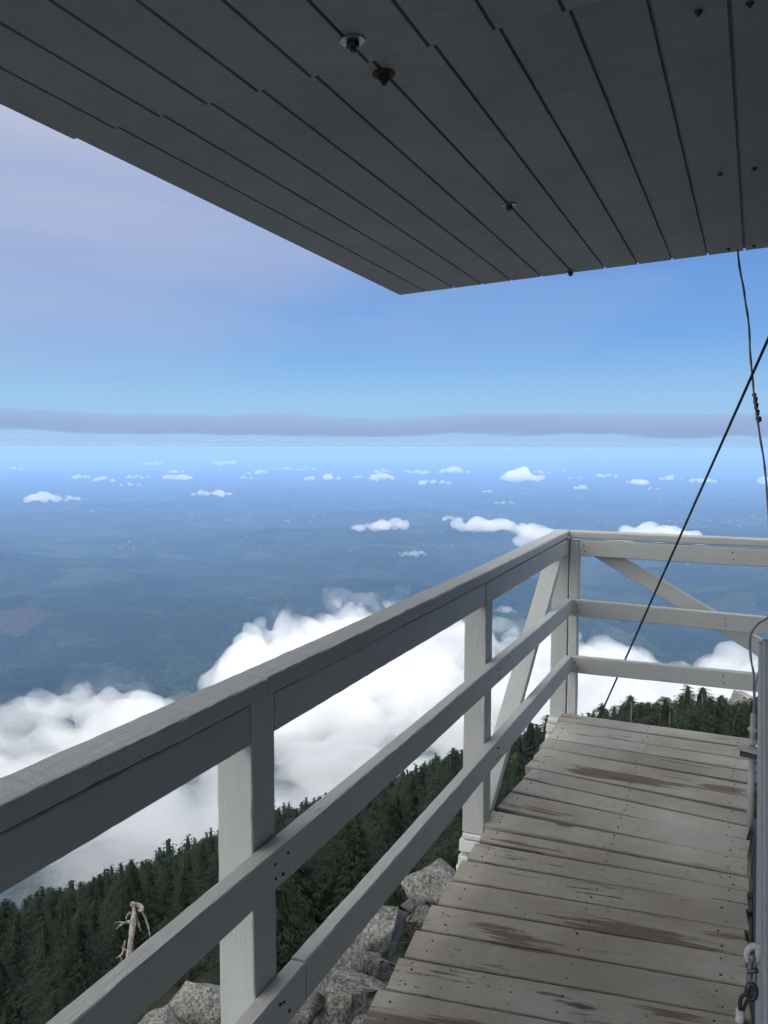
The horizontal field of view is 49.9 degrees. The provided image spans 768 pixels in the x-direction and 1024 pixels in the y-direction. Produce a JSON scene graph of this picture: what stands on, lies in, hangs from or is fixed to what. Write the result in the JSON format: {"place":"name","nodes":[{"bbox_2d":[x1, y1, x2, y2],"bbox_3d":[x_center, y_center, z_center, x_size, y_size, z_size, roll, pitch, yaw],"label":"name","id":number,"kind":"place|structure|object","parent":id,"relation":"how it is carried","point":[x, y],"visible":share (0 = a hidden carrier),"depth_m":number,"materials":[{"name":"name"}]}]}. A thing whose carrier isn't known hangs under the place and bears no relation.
{"place":"outdoors","nodes":[
{"label":"outdoors","id":0,"kind":"place"},
{"bbox_2d":[0,453,767,909],"bbox_3d":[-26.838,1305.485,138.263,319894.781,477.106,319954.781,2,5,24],"label":"valley plain","id":1,"kind":"structure","parent":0,"point":[104,625],"depth_m":8183.05,"materials":[{"name":"blue"}]},
{"bbox_2d":[59,461,766,552],"bbox_3d":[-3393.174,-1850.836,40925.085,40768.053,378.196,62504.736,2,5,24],"label":"distant town","id":2,"kind":"object","parent":1,"relation":"on","point":[481,510],"visible":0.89,"depth_m":17323.25},
{"bbox_2d":[0,104,767,454],"label":"sky","id":3,"kind":"structure","parent":0,"point":[139,313],"materials":[{"name":"blue"}]},
{"bbox_2d":[27,786,754,1023],"bbox_3d":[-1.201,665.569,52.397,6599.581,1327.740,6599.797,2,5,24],"label":"mountain slope","id":4,"kind":"structure","parent":0,"point":[166,997],"depth_m":21.18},
{"bbox_2d":[0,898,37,966],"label":"conifer tree","id":5,"kind":"object","parent":4,"relation":"on","point":[4,914],"visible":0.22,"depth_m":44.35,"materials":[{"name":"green plant"}]},
{"bbox_2d":[0,911,40,1007],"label":"conifer tree","id":6,"kind":"object","parent":4,"relation":"on","point":[15,948],"visible":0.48,"depth_m":35.02,"materials":[{"name":"green plant"}]},
{"bbox_2d":[0,953,49,1023],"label":"conifer tree","id":7,"kind":"object","parent":4,"relation":"on","point":[6,984],"visible":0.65,"depth_m":25.18,"materials":[{"name":"green plant"}]},
{"bbox_2d":[21,896,48,955],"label":"conifer tree","id":8,"kind":"object","parent":4,"relation":"on","point":[36,914],"visible":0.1,"depth_m":49.77,"materials":[{"name":"green plant"}]},
{"bbox_2d":[19,919,64,1023],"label":"conifer tree","id":9,"kind":"object","parent":4,"relation":"on","point":[45,951],"visible":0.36,"depth_m":28.32,"materials":[{"name":"green plant"}]},
{"bbox_2d":[32,990,69,1023],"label":"conifer tree","id":10,"kind":"object","parent":4,"relation":"on","point":[54,1007],"visible":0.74,"depth_m":17.70,"materials":[{"name":"green plant"}]},
{"bbox_2d":[6,888,103,991],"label":"conifer tree","id":11,"kind":"object","parent":4,"relation":"on","point":[52,901],"visible":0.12,"depth_m":43.42,"materials":[{"name":"green plant"}]},
{"bbox_2d":[0,910,121,1023],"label":"conifer tree","id":12,"kind":"object","parent":4,"relation":"on","point":[78,979],"visible":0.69,"depth_m":21.71,"materials":[{"name":"green plant"}]},
{"bbox_2d":[14,894,107,1008],"bbox_3d":[-12.885,18.330,33.518,5.183,5.800,4.716,1,5,18],"label":"conifer tree","id":13,"kind":"object","parent":4,"relation":"on","point":[64,914],"visible":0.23,"depth_m":33.34,"materials":[{"name":"green plant"}]},
{"bbox_2d":[74,881,87,907],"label":"conifer tree","id":14,"kind":"object","parent":4,"relation":"on","point":[79,887],"visible":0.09,"depth_m":103.78,"materials":[{"name":"green plant"}]},
{"bbox_2d":[64,890,107,934],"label":"conifer tree","id":15,"kind":"object","parent":4,"relation":"on","point":[70,893],"visible":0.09,"depth_m":51.48,"materials":[{"name":"green plant"}]},
{"bbox_2d":[76,883,104,918],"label":"conifer tree","id":16,"kind":"object","parent":4,"relation":"on","point":[92,894],"visible":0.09,"depth_m":73.29,"materials":[{"name":"green plant"}]},
{"bbox_2d":[76,882,109,913],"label":"conifer tree","id":17,"kind":"object","parent":4,"relation":"on","point":[84,893],"visible":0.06,"depth_m":84.16,"materials":[{"name":"green plant"}]},
{"bbox_2d":[81,874,112,910],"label":"conifer tree","id":18,"kind":"object","parent":4,"relation":"on","point":[99,883],"visible":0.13,"depth_m":85.48,"materials":[{"name":"green plant"}]},
{"bbox_2d":[86,900,115,958],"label":"conifer tree","id":19,"kind":"object","parent":4,"relation":"on","point":[94,912],"visible":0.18,"depth_m":42.98,"materials":[{"name":"green plant"}]},
{"bbox_2d":[95,876,126,951],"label":"conifer tree","id":20,"kind":"object","parent":4,"relation":"on","point":[116,890],"visible":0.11,"depth_m":50.86,"materials":[{"name":"green plant"}]},
{"bbox_2d":[87,901,154,978],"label":"conifer tree","id":21,"kind":"object","parent":4,"relation":"on","point":[120,936],"visible":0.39,"depth_m":34.04,"materials":[{"name":"green plant"}]},
{"bbox_2d":[87,859,172,977],"bbox_3d":[-10.523,18.259,35.789,8.790,6.811,6.876,-4,4,-37],"label":"conifer tree","id":22,"kind":"object","parent":4,"relation":"on","point":[133,891],"visible":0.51,"depth_m":35.49,"materials":[{"name":"green plant"}]},
{"bbox_2d":[115,901,149,962],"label":"dead tree","id":23,"kind":"object","parent":4,"relation":"on","point":[133,920],"visible":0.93,"depth_m":20.67,"materials":[{"name":"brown wood"}]},
{"bbox_2d":[102,859,162,967],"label":"conifer tree","id":24,"kind":"object","parent":4,"relation":"on","point":[150,871],"visible":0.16,"depth_m":38.33,"materials":[{"name":"green plant"}]},
{"bbox_2d":[111,866,197,936],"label":"conifer tree","id":25,"kind":"object","parent":4,"relation":"on","point":[168,879],"visible":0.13,"depth_m":37.54,"materials":[{"name":"green plant"}]},
{"bbox_2d":[138,1004,180,1023],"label":"boulder","id":26,"kind":"object","parent":4,"relation":"on","point":[166,1014],"visible":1,"depth_m":10.37,"materials":[{"name":"stone"}]},
{"bbox_2d":[143,865,204,937],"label":"conifer tree","id":27,"kind":"object","parent":4,"relation":"on","point":[183,898],"visible":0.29,"depth_m":33.79,"materials":[{"name":"green plant"}]},
{"bbox_2d":[148,851,207,932],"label":"conifer tree","id":28,"kind":"object","parent":4,"relation":"on","point":[186,860],"visible":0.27,"depth_m":36.69,"materials":[{"name":"green plant"}]},
{"bbox_2d":[171,842,195,869],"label":"conifer tree","id":29,"kind":"object","parent":4,"relation":"on","point":[186,846],"visible":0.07,"depth_m":93.16,"materials":[{"name":"green plant"}]},
{"bbox_2d":[157,849,219,987],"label":"conifer tree","id":30,"kind":"object","parent":4,"relation":"on","point":[211,884],"visible":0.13,"depth_m":27.35,"materials":[{"name":"green plant"}]},
{"bbox_2d":[175,848,210,882],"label":"conifer tree","id":31,"kind":"object","parent":4,"relation":"on","point":[196,868],"visible":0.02,"depth_m":61.34,"materials":[{"name":"green plant"}]},
{"bbox_2d":[168,981,220,1023],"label":"boulder","id":32,"kind":"object","parent":4,"relation":"on","point":[193,1003],"visible":0.66,"depth_m":10.70,"materials":[{"name":"stone"}]},
{"bbox_2d":[191,839,216,894],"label":"conifer tree","id":33,"kind":"object","parent":4,"relation":"on","point":[203,853],"visible":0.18,"depth_m":42.13,"materials":[{"name":"green plant"}]},
{"bbox_2d":[199,836,217,858],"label":"conifer tree","id":34,"kind":"object","parent":4,"relation":"on","point":[211,839],"visible":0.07,"depth_m":66.04,"materials":[{"name":"green plant"}]},
{"bbox_2d":[180,878,317,983],"bbox_3d":[-3.285,10.723,22.219,5.258,5.145,5.490,0,5,4],"label":"conifer tree","id":35,"kind":"object","parent":4,"relation":"on","point":[198,980],"visible":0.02,"depth_m":21.27,"materials":[{"name":"green plant"}]},
{"bbox_2d":[200,887,300,984],"bbox_3d":[-2.853,9.311,18.226,3.293,4.182,3.710,0,5,10],"label":"conifer tree","id":36,"kind":"object","parent":4,"relation":"on","point":[216,973],"visible":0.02,"depth_m":18.14,"materials":[{"name":"green plant"}]},
{"bbox_2d":[200,872,327,984],"bbox_3d":[-2.446,9.099,18.552,4.384,4.542,3.318,-1,4,20],"label":"conifer tree","id":37,"kind":"object","parent":4,"relation":"on","point":[291,918],"visible":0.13,"depth_m":18.12,"materials":[{"name":"green plant"}]},
{"bbox_2d":[212,884,317,974],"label":"conifer tree","id":38,"kind":"object","parent":4,"relation":"on","point":[282,896],"visible":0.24,"depth_m":18.13,"materials":[{"name":"green plant"}]},
{"bbox_2d":[275,818,285,833],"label":"conifer tree","id":39,"kind":"object","parent":4,"relation":"on","point":[280,827],"visible":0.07,"depth_m":51.26,"materials":[{"name":"green plant"}]},
{"bbox_2d":[286,808,299,822],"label":"conifer tree","id":40,"kind":"object","parent":4,"relation":"on","point":[294,814],"visible":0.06,"depth_m":76.24,"materials":[{"name":"green plant"}]},
{"bbox_2d":[276,818,336,938],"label":"conifer tree","id":41,"kind":"object","parent":4,"relation":"on","point":[300,875],"visible":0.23,"depth_m":21.06,"materials":[{"name":"green plant"}]},
{"bbox_2d":[288,991,325,1023],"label":"boulder","id":42,"kind":"object","parent":4,"relation":"on","point":[310,1009],"visible":0.53,"depth_m":5.25,"materials":[{"name":"stone"}]},
{"bbox_2d":[303,816,386,908],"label":"conifer tree","id":43,"kind":"object","parent":4,"relation":"on","point":[340,837],"visible":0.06,"depth_m":22.84,"materials":[{"name":"green plant"}]},
{"bbox_2d":[314,963,387,1023],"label":"boulder","id":44,"kind":"object","parent":4,"relation":"on","point":[348,994],"visible":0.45,"depth_m":5.37,"materials":[{"name":"stone"}]},
{"bbox_2d":[325,826,385,876],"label":"conifer tree","id":45,"kind":"object","parent":4,"relation":"on","point":[365,856],"visible":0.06,"depth_m":23.78,"materials":[{"name":"green plant"}]},
{"bbox_2d":[296,806,420,936],"bbox_3d":[-0.883,9.774,21.683,5.459,5.249,5.897,-1,5,-7],"label":"conifer tree","id":46,"kind":"object","parent":4,"relation":"on","point":[349,873],"visible":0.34,"depth_m":21.18,"materials":[{"name":"green plant"}]},
{"bbox_2d":[352,1014,365,1023],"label":"boulder","id":47,"kind":"object","parent":4,"relation":"on","point":[358,1019],"visible":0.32,"depth_m":4.93,"materials":[{"name":"stone"}]},
{"bbox_2d":[360,800,375,826],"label":"conifer tree","id":48,"kind":"object","parent":4,"relation":"on","point":[369,805],"visible":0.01,"depth_m":59.10,"materials":[{"name":"green plant"}]},
{"bbox_2d":[340,905,407,969],"bbox_3d":[-0.082,3.251,6.427,0.526,0.559,0.855,13,16,32],"label":"boulder","id":49,"kind":"object","parent":4,"relation":"on","point":[381,932],"visible":0.47,"depth_m":6.16,"materials":[{"name":"stone"}]},
{"bbox_2d":[350,949,382,974],"bbox_3d":[-0.132,3.264,5.962,0.225,0.182,0.209,-24,12,-33],"label":"boulder","id":50,"kind":"object","parent":49,"relation":"on","point":[362,961],"visible":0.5,"depth_m":5.92,"materials":[{"name":"stone"}]},
{"bbox_2d":[367,957,395,981],"bbox_3d":[0.003,3.247,5.899,0.248,0.192,0.150,-1,5,-20],"label":"boulder","id":51,"kind":"object","parent":50,"relation":"on","point":[380,969],"visible":0.73,"depth_m":5.82,"materials":[{"name":"stone"}]},
{"bbox_2d":[0,696,757,1023],"bbox_3d":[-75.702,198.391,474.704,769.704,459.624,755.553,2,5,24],"label":"forest","id":52,"kind":"object","parent":4,"relation":"on","point":[161,857],"visible":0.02,"depth_m":165.23,"materials":[{"name":"plant"}]},
{"bbox_2d":[377,780,402,814],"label":"conifer tree","id":53,"kind":"object","parent":4,"relation":"on","point":[391,784],"visible":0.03,"depth_m":65.74,"materials":[{"name":"green plant"}]},
{"bbox_2d":[362,789,419,869],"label":"conifer tree","id":54,"kind":"object","parent":4,"relation":"on","point":[384,795],"visible":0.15,"depth_m":30.89,"materials":[{"name":"green plant"}]},
{"bbox_2d":[383,884,411,953],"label":"conifer tree","id":55,"kind":"object","parent":4,"relation":"on","point":[398,900],"visible":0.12,"depth_m":18.94,"materials":[{"name":"green plant"}]},
{"bbox_2d":[367,786,434,895],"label":"conifer tree","id":56,"kind":"object","parent":4,"relation":"on","point":[394,822],"visible":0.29,"depth_m":26.20,"materials":[{"name":"green plant"}]},
{"bbox_2d":[376,773,432,869],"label":"conifer tree","id":57,"kind":"object","parent":4,"relation":"on","point":[411,792],"visible":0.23,"depth_m":35.88,"materials":[{"name":"green plant"}]},
{"bbox_2d":[404,905,429,938],"bbox_3d":[0.331,3.445,6.891,0.332,0.301,0.308,-5,-26,15],"label":"boulder","id":58,"kind":"object","parent":4,"relation":"on","point":[415,920],"visible":0.43,"depth_m":6.83,"materials":[{"name":"stone"}]},
{"bbox_2d":[400,898,417,911],"bbox_3d":[0.231,3.315,6.938,0.128,0.093,0.156,-3,5,-34],"label":"boulder","id":59,"kind":"object","parent":58,"relation":"on","point":[409,904],"visible":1,"depth_m":6.92,"materials":[{"name":"stone"}]},
{"bbox_2d":[413,765,432,806],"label":"conifer tree","id":60,"kind":"object","parent":4,"relation":"on","point":[421,776],"visible":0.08,"depth_m":99.95,"materials":[{"name":"green plant"}]},
{"bbox_2d":[391,764,463,962],"bbox_3d":[1.701,7.754,17.325,4.384,5.037,4.830,-1,5,-19],"label":"conifer tree","id":61,"kind":"object","parent":4,"relation":"on","point":[453,854],"visible":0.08,"depth_m":17.23,"materials":[{"name":"green plant"}]},
{"bbox_2d":[400,858,455,906],"bbox_3d":[0.468,3.427,7.312,0.670,0.492,0.536,3,5,33],"label":"boulder","id":62,"kind":"object","parent":4,"relation":"on","point":[426,885],"visible":0.55,"depth_m":7.25,"materials":[{"name":"stone"}]},
{"bbox_2d":[417,769,443,811],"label":"conifer tree","id":63,"kind":"object","parent":4,"relation":"on","point":[436,774],"visible":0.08,"depth_m":55.05,"materials":[{"name":"green plant"}]},
{"bbox_2d":[403,747,462,868],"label":"conifer tree","id":64,"kind":"object","parent":4,"relation":"on","point":[453,770],"visible":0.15,"depth_m":34.09,"materials":[{"name":"green plant"}]},
{"bbox_2d":[418,750,462,809],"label":"conifer tree","id":65,"kind":"object","parent":4,"relation":"on","point":[460,760],"visible":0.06,"depth_m":46.92,"materials":[{"name":"green plant"}]},
{"bbox_2d":[405,797,501,900],"bbox_3d":[2.283,8.777,20.658,4.937,5.025,4.518,4,6,39],"label":"conifer tree","id":66,"kind":"object","parent":4,"relation":"on","point":[423,857],"visible":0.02,"depth_m":20.79,"materials":[{"name":"green plant"}]},
{"bbox_2d":[433,751,525,853],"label":"conifer tree","id":67,"kind":"object","parent":4,"relation":"on","point":[514,769],"visible":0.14,"depth_m":28.76,"materials":[{"name":"green plant"}]},
{"bbox_2d":[495,775,522,805],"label":"conifer tree","id":68,"kind":"object","parent":4,"relation":"on","point":[518,780],"visible":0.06,"depth_m":21.20,"materials":[{"name":"green plant"}]},
{"bbox_2d":[501,737,529,794],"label":"conifer tree","id":69,"kind":"object","parent":4,"relation":"on","point":[517,746],"visible":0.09,"depth_m":58.84,"materials":[{"name":"green plant"}]},
{"bbox_2d":[505,722,541,771],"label":"conifer tree","id":70,"kind":"object","parent":4,"relation":"on","point":[530,730],"visible":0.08,"depth_m":71.12,"materials":[{"name":"green plant"}]},
{"bbox_2d":[522,715,549,763],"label":"conifer tree","id":71,"kind":"object","parent":4,"relation":"on","point":[543,734],"visible":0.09,"depth_m":66.74,"materials":[{"name":"green plant"}]},
{"bbox_2d":[588,703,616,719],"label":"conifer tree","id":72,"kind":"object","parent":4,"relation":"on","point":[604,713],"visible":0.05,"depth_m":43.59,"materials":[{"name":"green plant"}]},
{"bbox_2d":[616,710,633,722],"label":"conifer tree","id":73,"kind":"object","parent":4,"relation":"on","point":[623,718],"visible":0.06,"depth_m":18.04,"materials":[{"name":"green plant"}]},
{"bbox_2d":[605,694,646,724],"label":"conifer tree","id":74,"kind":"object","parent":4,"relation":"on","point":[630,705],"visible":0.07,"depth_m":26.54,"materials":[{"name":"green plant"}]},
{"bbox_2d":[634,702,648,723],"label":"conifer tree","id":75,"kind":"object","parent":4,"relation":"on","point":[639,711],"visible":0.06,"depth_m":53.99,"materials":[{"name":"green plant"}]},
{"bbox_2d":[640,716,654,725],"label":"conifer tree","id":76,"kind":"object","parent":4,"relation":"on","point":[647,721],"visible":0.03,"depth_m":42.46,"materials":[{"name":"green plant"}]},
{"bbox_2d":[643,701,657,715],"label":"conifer tree","id":77,"kind":"object","parent":4,"relation":"on","point":[647,705],"visible":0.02,"depth_m":57.27,"materials":[{"name":"green plant"}]},
{"bbox_2d":[641,711,660,726],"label":"conifer tree","id":78,"kind":"object","parent":4,"relation":"on","point":[651,715],"visible":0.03,"depth_m":43.22,"materials":[{"name":"green plant"}]},
{"bbox_2d":[641,697,674,726],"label":"conifer tree","id":79,"kind":"object","parent":4,"relation":"on","point":[665,705],"visible":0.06,"depth_m":51.80,"materials":[{"name":"green plant"}]},
{"bbox_2d":[653,710,666,726],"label":"conifer tree","id":80,"kind":"object","parent":4,"relation":"on","point":[658,717],"visible":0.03,"depth_m":46.67,"materials":[{"name":"green plant"}]},
{"bbox_2d":[654,706,692,730],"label":"conifer tree","id":81,"kind":"object","parent":4,"relation":"on","point":[672,714],"visible":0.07,"depth_m":25.32,"materials":[{"name":"green plant"}]},
{"bbox_2d":[672,719,687,729],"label":"conifer tree","id":82,"kind":"object","parent":4,"relation":"on","point":[679,724],"visible":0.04,"depth_m":24.82,"materials":[{"name":"green plant"}]},
{"bbox_2d":[665,684,703,718],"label":"conifer tree","id":83,"kind":"object","parent":4,"relation":"on","point":[689,696],"visible":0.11,"depth_m":50.87,"materials":[{"name":"green plant"}]},
{"bbox_2d":[682,701,715,733],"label":"conifer tree","id":84,"kind":"object","parent":4,"relation":"on","point":[691,710],"visible":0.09,"depth_m":36.30,"materials":[{"name":"green plant"}]},
{"bbox_2d":[684,704,722,734],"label":"conifer tree","id":85,"kind":"object","parent":4,"relation":"on","point":[703,718],"visible":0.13,"depth_m":26.50,"materials":[{"name":"green plant"}]},
{"bbox_2d":[680,687,726,718],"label":"conifer tree","id":86,"kind":"object","parent":4,"relation":"on","point":[702,694],"visible":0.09,"depth_m":53.40,"materials":[{"name":"green plant"}]},
{"bbox_2d":[697,696,729,731],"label":"conifer tree","id":87,"kind":"object","parent":4,"relation":"on","point":[710,701],"visible":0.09,"depth_m":47.05,"materials":[{"name":"green plant"}]},
{"bbox_2d":[697,715,733,734],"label":"conifer tree","id":88,"kind":"object","parent":4,"relation":"on","point":[717,726],"visible":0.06,"depth_m":36.86,"materials":[{"name":"green plant"}]},
{"bbox_2d":[707,705,723,733],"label":"conifer tree","id":89,"kind":"object","parent":4,"relation":"on","point":[712,712],"visible":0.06,"depth_m":46.43,"materials":[{"name":"green plant"}]},
{"bbox_2d":[715,695,732,725],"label":"conifer tree","id":90,"kind":"object","parent":4,"relation":"on","point":[721,699],"visible":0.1,"depth_m":54.08,"materials":[{"name":"green plant"}]},
{"bbox_2d":[721,716,743,736],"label":"conifer tree","id":91,"kind":"object","parent":4,"relation":"on","point":[736,722],"visible":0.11,"depth_m":38.56,"materials":[{"name":"green plant"}]},
{"bbox_2d":[718,701,749,734],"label":"conifer tree","id":92,"kind":"object","parent":4,"relation":"on","point":[734,709],"visible":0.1,"depth_m":45.04,"materials":[{"name":"green plant"}]},
{"bbox_2d":[726,721,749,737],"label":"conifer tree","id":93,"kind":"object","parent":4,"relation":"on","point":[742,731],"visible":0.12,"depth_m":35.52,"materials":[{"name":"green plant"}]},
{"bbox_2d":[728,690,752,707],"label":"boulder","id":94,"kind":"object","parent":4,"relation":"on","point":[737,696],"visible":0.55,"depth_m":69.62,"materials":[{"name":"stone"}]},
{"bbox_2d":[741,698,757,725],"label":"conifer tree","id":95,"kind":"object","parent":4,"relation":"on","point":[750,707],"visible":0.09,"depth_m":46.38,"materials":[{"name":"green plant"}]},
{"bbox_2d":[747,734,757,860],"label":"conifer tree","id":96,"kind":"object","parent":4,"relation":"on","point":[755,807],"visible":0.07,"depth_m":17.32,"materials":[{"name":"green plant"}]},
{"bbox_2d":[748,639,767,1023],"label":"lookout cabin","id":97,"kind":"object","parent":4,"relation":"on","point":[758,1008],"visible":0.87,"depth_m":1.14,"materials":[{"name":"grey paint"}]},
{"bbox_2d":[0,0,767,294],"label":"roof overhang","id":98,"kind":"object","parent":97,"relation":"attached to","point":[401,147],"depth_m":2.03,"materials":[{"name":"grey paint"}]},
{"bbox_2d":[737,250,767,734],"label":"antenna wire","id":99,"kind":"object","parent":98,"relation":"hanging from","point":[758,418],"visible":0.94,"depth_m":3.30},
{"bbox_2d":[353,713,756,1023],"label":"wooden deck","id":100,"kind":"structure","parent":97,"relation":"attached to","point":[600,876],"depth_m":2.76,"materials":[{"name":"weathered wood"},{"name":"worn grey paint"}]},
{"bbox_2d":[0,529,572,1023],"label":"wooden railing","id":101,"kind":"object","parent":100,"relation":"attached to","point":[60,805],"visible":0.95,"depth_m":1.78,"materials":[{"name":"grey paint"}]},
{"bbox_2d":[567,530,767,714],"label":"wooden railing","id":102,"kind":"object","parent":100,"relation":"attached to","point":[693,612],"visible":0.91,"depth_m":4.46,"materials":[{"name":"grey paint"}]},
{"bbox_2d":[598,337,767,717],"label":"guy cable","id":103,"kind":"object","parent":97,"relation":"attached to","point":[715,456],"visible":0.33,"depth_m":3.59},
{"bbox_2d":[735,942,760,1023],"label":"tie down","id":104,"kind":"object","parent":97,"relation":"attached to","point":[752,961],"visible":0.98,"depth_m":1.23,"materials":[{"name":"metal"}]},
{"bbox_2d":[738,713,757,834],"bbox_3d":[1.441,1.039,3.248,0.097,0.488,0.076,2,5,24],"label":"conduit pipe","id":105,"kind":"object","parent":97,"relation":"attached to","point":[749,751],"visible":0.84,"depth_m":3.25,"materials":[{"name":"metal"}]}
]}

